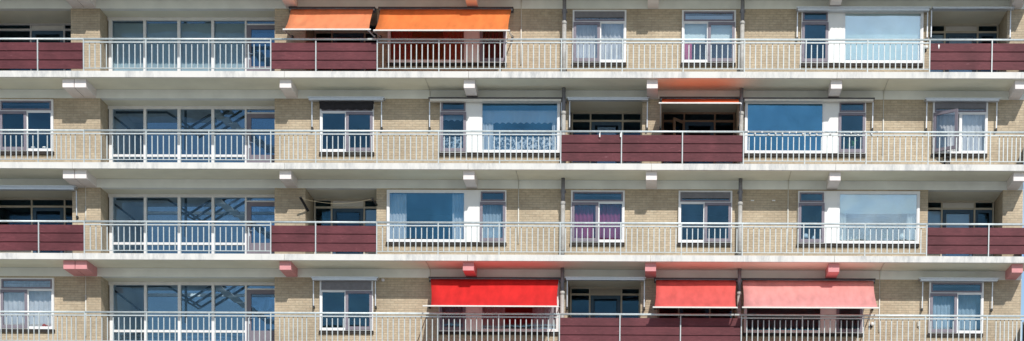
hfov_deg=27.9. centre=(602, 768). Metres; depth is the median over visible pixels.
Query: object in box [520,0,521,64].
conduit
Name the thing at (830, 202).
window
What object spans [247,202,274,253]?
door
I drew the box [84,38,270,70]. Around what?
balcony railing
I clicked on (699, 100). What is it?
awning
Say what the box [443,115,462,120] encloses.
valance
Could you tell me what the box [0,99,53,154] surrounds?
window
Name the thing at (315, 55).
balcony screen
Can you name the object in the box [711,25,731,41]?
roller blind
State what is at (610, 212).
curtain
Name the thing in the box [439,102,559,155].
window
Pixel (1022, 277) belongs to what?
sky
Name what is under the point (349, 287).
window
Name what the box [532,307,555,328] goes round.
curtain
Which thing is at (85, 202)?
conduit
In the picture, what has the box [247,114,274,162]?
door
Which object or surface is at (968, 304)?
curtain
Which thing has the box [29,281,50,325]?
curtain
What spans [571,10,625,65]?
window
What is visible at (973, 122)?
curtain
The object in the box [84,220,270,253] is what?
balcony railing
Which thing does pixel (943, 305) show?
curtain
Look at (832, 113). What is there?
window
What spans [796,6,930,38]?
folded awning
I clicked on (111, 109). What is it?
stair window
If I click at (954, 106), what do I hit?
window
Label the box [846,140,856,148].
potted plant
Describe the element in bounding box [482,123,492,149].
curtain
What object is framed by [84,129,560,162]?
balcony railing
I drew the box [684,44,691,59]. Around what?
curtain
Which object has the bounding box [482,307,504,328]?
curtain
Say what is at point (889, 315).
balcony railing
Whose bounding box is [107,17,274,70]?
stair window
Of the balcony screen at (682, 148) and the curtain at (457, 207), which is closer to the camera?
the balcony screen at (682, 148)
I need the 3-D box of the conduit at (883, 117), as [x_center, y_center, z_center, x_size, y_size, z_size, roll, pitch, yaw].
[8.821,-20.276,64.200,0.044,1.995,1.272,1,3,1]
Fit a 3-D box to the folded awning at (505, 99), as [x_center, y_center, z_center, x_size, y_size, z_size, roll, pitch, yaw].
[-3.371,-20.633,64.962,4.221,0.951,0.332,1,3,1]
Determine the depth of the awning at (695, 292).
64.32 m
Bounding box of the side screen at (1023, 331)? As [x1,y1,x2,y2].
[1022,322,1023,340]
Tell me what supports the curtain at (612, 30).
hanging from the apartment building
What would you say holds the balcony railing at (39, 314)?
on the apartment building
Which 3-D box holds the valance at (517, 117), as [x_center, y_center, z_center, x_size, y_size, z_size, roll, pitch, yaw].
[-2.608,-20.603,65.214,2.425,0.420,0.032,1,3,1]
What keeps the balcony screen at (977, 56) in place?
on the apartment building
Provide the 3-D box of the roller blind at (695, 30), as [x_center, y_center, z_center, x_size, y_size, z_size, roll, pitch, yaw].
[2.944,-23.180,64.942,0.786,0.552,0.024,1,3,1]
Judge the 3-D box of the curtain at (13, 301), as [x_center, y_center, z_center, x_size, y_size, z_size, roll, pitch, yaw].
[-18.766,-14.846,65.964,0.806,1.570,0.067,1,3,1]
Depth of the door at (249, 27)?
66.08 m
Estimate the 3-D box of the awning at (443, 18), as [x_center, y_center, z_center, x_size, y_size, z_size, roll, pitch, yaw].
[-4.948,-23.305,64.145,4.272,1.214,1.767,1,3,1]
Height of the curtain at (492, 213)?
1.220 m
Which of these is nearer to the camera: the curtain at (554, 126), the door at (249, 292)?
the curtain at (554, 126)
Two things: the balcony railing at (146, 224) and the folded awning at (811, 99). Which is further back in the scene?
the folded awning at (811, 99)
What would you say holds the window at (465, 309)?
in the apartment building
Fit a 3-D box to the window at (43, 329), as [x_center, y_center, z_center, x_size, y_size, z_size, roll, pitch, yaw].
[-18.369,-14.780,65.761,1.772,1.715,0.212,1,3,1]
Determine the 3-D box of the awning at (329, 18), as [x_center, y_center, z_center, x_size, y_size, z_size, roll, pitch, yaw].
[-8.509,-23.356,64.242,2.808,1.182,1.747,1,3,1]
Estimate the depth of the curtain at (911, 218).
65.20 m
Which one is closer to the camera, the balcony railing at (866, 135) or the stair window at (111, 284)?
the balcony railing at (866, 135)
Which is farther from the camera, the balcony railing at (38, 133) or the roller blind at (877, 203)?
the roller blind at (877, 203)
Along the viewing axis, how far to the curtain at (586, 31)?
65.09 m
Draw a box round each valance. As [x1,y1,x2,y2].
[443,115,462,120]
[482,110,556,123]
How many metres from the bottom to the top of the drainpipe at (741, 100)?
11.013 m
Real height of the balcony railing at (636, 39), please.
1.026 m
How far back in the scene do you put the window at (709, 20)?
64.72 m
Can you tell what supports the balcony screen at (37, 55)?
on the apartment building
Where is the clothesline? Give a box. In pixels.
[299,197,377,211]
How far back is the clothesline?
64.99 m
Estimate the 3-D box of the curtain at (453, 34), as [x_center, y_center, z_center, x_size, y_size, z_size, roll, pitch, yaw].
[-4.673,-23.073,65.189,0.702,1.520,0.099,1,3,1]
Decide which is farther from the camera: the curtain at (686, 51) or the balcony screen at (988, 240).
the curtain at (686, 51)
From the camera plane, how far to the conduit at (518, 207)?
65.22 m
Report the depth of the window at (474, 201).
65.22 m
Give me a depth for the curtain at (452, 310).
65.64 m
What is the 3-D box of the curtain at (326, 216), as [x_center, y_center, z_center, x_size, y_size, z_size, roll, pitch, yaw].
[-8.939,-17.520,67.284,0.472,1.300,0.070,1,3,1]
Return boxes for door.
[247,25,274,70]
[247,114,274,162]
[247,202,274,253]
[247,290,274,340]
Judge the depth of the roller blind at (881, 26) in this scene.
64.80 m
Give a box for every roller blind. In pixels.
[684,24,706,41]
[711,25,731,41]
[840,194,916,213]
[845,14,919,59]
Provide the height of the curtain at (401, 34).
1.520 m
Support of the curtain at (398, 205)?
hanging from the apartment building
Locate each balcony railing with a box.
[0,129,84,161]
[0,311,85,340]
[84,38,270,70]
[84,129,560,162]
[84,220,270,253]
[85,311,559,340]
[377,38,930,71]
[377,221,927,255]
[742,314,1023,340]
[744,131,1023,163]
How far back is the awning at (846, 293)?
64.22 m
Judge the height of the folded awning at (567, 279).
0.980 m
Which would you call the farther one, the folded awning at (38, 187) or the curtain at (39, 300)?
the curtain at (39, 300)
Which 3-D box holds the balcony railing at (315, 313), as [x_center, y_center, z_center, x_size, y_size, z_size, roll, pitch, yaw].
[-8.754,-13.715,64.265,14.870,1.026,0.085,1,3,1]
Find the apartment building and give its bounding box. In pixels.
[0,0,1023,340]
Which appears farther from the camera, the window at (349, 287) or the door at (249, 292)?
the door at (249, 292)
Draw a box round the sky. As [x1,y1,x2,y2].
[1021,182,1023,340]
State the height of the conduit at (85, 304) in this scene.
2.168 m
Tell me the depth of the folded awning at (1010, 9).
64.36 m
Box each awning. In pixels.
[0,185,78,218]
[283,7,375,37]
[308,96,385,129]
[311,276,378,308]
[373,7,513,37]
[423,277,560,308]
[428,97,561,129]
[565,277,645,309]
[567,97,648,130]
[653,278,737,309]
[659,97,741,129]
[741,278,879,309]
[743,97,874,130]
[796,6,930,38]
[918,277,998,311]
[924,98,1000,130]
[930,7,1014,38]
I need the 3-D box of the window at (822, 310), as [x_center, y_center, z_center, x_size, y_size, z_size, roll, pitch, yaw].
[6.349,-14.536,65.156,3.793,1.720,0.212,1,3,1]
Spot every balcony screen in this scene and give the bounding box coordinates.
[0,38,83,70]
[0,220,84,252]
[271,38,377,70]
[271,221,376,253]
[560,313,741,340]
[561,130,743,163]
[927,223,1023,255]
[930,39,1023,71]
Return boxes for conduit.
[74,169,85,219]
[74,260,86,335]
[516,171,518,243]
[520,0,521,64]
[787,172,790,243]
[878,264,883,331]
[882,79,888,154]
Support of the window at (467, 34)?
in the apartment building
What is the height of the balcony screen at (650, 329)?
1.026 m
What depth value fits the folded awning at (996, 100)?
64.44 m
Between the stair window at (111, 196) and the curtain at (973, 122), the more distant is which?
the stair window at (111, 196)
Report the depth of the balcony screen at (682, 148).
63.74 m
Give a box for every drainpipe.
[560,0,566,317]
[736,0,744,317]
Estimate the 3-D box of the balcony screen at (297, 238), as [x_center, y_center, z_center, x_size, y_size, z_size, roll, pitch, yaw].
[-8.662,-16.511,64.127,3.324,1.026,0.102,1,3,1]
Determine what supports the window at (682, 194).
in the apartment building
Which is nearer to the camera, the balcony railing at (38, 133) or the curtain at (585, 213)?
the balcony railing at (38, 133)
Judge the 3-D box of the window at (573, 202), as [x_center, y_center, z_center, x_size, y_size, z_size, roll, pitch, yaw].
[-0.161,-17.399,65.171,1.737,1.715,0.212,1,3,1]
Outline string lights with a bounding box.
[745,131,878,135]
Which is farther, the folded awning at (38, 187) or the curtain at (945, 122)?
the folded awning at (38, 187)
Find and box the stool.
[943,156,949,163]
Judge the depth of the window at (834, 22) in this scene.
64.63 m
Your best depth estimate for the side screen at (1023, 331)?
64.92 m
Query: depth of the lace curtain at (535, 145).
65.25 m
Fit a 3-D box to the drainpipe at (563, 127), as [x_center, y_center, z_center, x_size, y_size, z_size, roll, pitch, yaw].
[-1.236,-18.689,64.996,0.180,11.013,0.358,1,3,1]
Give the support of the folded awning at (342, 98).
attached to the apartment building
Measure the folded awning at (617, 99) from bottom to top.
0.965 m
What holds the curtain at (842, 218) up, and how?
hanging from the apartment building
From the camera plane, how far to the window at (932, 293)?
64.96 m
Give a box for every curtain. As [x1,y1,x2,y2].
[4,281,28,324]
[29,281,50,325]
[322,212,330,225]
[390,194,406,238]
[392,31,411,59]
[442,307,462,326]
[443,137,462,147]
[444,31,463,59]
[452,194,463,238]
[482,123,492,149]
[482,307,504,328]
[483,31,502,57]
[483,205,502,237]
[492,137,556,149]
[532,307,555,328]
[552,123,556,149]
[574,205,595,237]
[576,18,598,57]
[599,204,621,239]
[600,18,623,59]
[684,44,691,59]
[839,214,845,240]
[906,214,915,240]
[933,296,953,328]
[936,115,958,150]
[958,295,979,330]
[962,115,984,150]
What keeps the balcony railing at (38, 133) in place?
on the apartment building
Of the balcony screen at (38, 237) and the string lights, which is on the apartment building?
the balcony screen at (38, 237)
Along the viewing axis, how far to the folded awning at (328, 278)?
65.20 m
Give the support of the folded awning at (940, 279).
attached to the apartment building
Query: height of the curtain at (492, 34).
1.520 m
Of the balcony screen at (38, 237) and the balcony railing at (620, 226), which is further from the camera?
the balcony screen at (38, 237)
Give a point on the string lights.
(816, 134)
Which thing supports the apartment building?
on the ground
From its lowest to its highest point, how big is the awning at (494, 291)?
1.208 m
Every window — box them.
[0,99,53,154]
[0,278,54,332]
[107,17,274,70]
[108,106,274,162]
[108,194,274,253]
[108,282,274,340]
[319,101,373,155]
[319,281,373,333]
[386,190,506,245]
[387,31,506,65]
[438,282,558,334]
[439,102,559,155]
[570,190,624,245]
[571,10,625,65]
[677,191,731,245]
[681,10,735,66]
[743,308,862,336]
[744,102,865,156]
[796,191,919,246]
[801,12,923,66]
[927,282,983,336]
[931,102,987,156]
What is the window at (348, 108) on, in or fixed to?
in the apartment building

